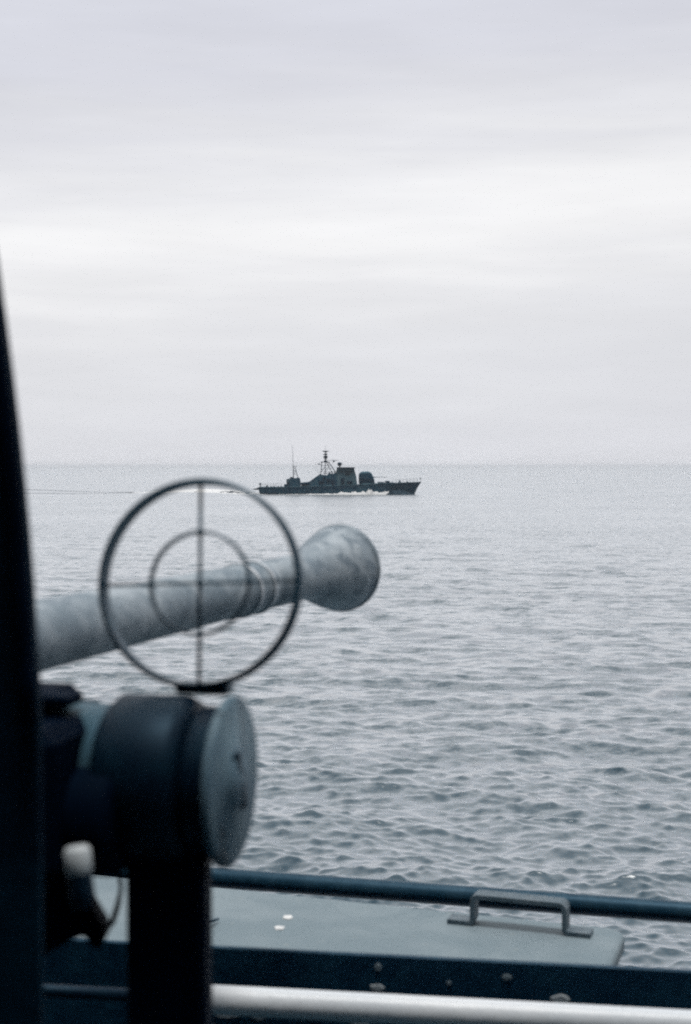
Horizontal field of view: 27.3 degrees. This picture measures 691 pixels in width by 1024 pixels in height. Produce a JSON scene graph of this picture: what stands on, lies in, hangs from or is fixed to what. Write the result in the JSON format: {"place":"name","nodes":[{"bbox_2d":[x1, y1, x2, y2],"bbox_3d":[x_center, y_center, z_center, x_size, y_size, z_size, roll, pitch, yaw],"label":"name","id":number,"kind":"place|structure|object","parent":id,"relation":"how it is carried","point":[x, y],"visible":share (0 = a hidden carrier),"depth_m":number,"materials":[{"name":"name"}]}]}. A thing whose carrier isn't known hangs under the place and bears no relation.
{"place":"outdoors","nodes":[
{"label":"outdoors","id":0,"kind":"place"},
{"bbox_2d":[0,0,690,466],"label":"sky","id":1,"kind":"structure","parent":0,"point":[234,233],"materials":[{"name":"grey"}]},
{"bbox_2d":[25,467,690,968],"bbox_3d":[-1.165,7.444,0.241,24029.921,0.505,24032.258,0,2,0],"label":"water","id":2,"kind":"structure","parent":0,"point":[487,683],"depth_m":51.81,"materials":[{"name":"grey liquid"}]},
{"bbox_2d":[29,493,121,493],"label":"wake ridge","id":3,"kind":"structure","parent":2,"relation":"on","point":[68,493],"depth_m":382.59,"materials":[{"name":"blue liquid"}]},
{"bbox_2d":[27,489,134,492],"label":"wake ridge","id":4,"kind":"structure","parent":2,"relation":"on","point":[86,491],"depth_m":411.60,"materials":[{"name":"white liquid"}]},
{"bbox_2d":[137,489,255,493],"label":"wake","id":5,"kind":"object","parent":2,"relation":"on","point":[209,491],"visible":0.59,"depth_m":402.46,"materials":[{"name":"liquid"}]},
{"bbox_2d":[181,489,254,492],"bbox_3d":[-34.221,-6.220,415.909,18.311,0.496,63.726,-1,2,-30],"label":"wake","id":6,"kind":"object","parent":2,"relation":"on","point":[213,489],"visible":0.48,"depth_m":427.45,"materials":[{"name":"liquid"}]},
{"bbox_2d":[253,446,420,494],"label":"patrol boat","id":7,"kind":"object","parent":2,"relation":"on","point":[341,479],"visible":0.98,"depth_m":369.34,"materials":[{"name":"paint"}]},
{"bbox_2d":[301,489,388,494],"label":"bow foam","id":8,"kind":"object","parent":2,"relation":"on","point":[369,492],"visible":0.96,"depth_m":367.20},
{"bbox_2d":[387,489,414,494],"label":"bow wave","id":9,"kind":"object","parent":2,"relation":"on","point":[397,492],"visible":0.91,"depth_m":366.62,"materials":[{"name":"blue liquid"}]},
{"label":"deck","id":10,"kind":"structure","parent":2,"relation":"in","visible":0},
{"bbox_2d":[0,273,43,1023],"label":"gun shield","id":11,"kind":"object","parent":10,"relation":"on","point":[21,899],"visible":1,"depth_m":0.99,"materials":[{"name":"paint"}]},
{"bbox_2d":[41,682,257,1023],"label":"sight mount","id":12,"kind":"object","parent":10,"relation":"on","point":[153,796],"visible":0.88,"depth_m":1.11,"materials":[{"name":"paint"}]},
{"bbox_2d":[98,478,303,695],"bbox_3d":[-0.119,0.060,1.160,0.172,0.174,0.043,0,2,12],"label":"ring sight","id":13,"kind":"object","parent":12,"relation":"on","point":[224,687],"visible":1,"depth_m":1.16,"materials":[{"name":"metal"}]},
{"bbox_2d":[36,524,380,671],"bbox_3d":[-0.471,0.804,1.222,0.555,1.514,2.028,1,2,22],"label":"deck gun","id":14,"kind":"object","parent":10,"relation":"on","point":[341,564],"visible":0.87,"depth_m":1.71,"materials":[{"name":"metal"}]},
{"bbox_2d":[79,876,623,965],"bbox_3d":[-0.534,1.089,2.575,2.000,0.855,0.460,1,2,19],"label":"deck locker","id":15,"kind":"object","parent":10,"relation":"on","point":[240,918],"visible":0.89,"depth_m":2.45,"materials":[{"name":"metal"}]},
{"bbox_2d":[44,938,690,1023],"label":"coaming beam","id":16,"kind":"structure","parent":10,"relation":"on","point":[80,962],"depth_m":2.02,"materials":[{"name":"metal"}]},
{"bbox_2d":[44,984,690,1023],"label":"white pipe","id":17,"kind":"object","parent":16,"relation":"attached to","point":[322,1005],"visible":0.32,"depth_m":1.83,"materials":[{"name":"metal"}]},
{"bbox_2d":[115,868,690,922],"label":"handrail","id":18,"kind":"object","parent":10,"relation":"on","point":[580,904],"visible":0.69,"depth_m":2.80,"materials":[{"name":"metal"}]}
]}

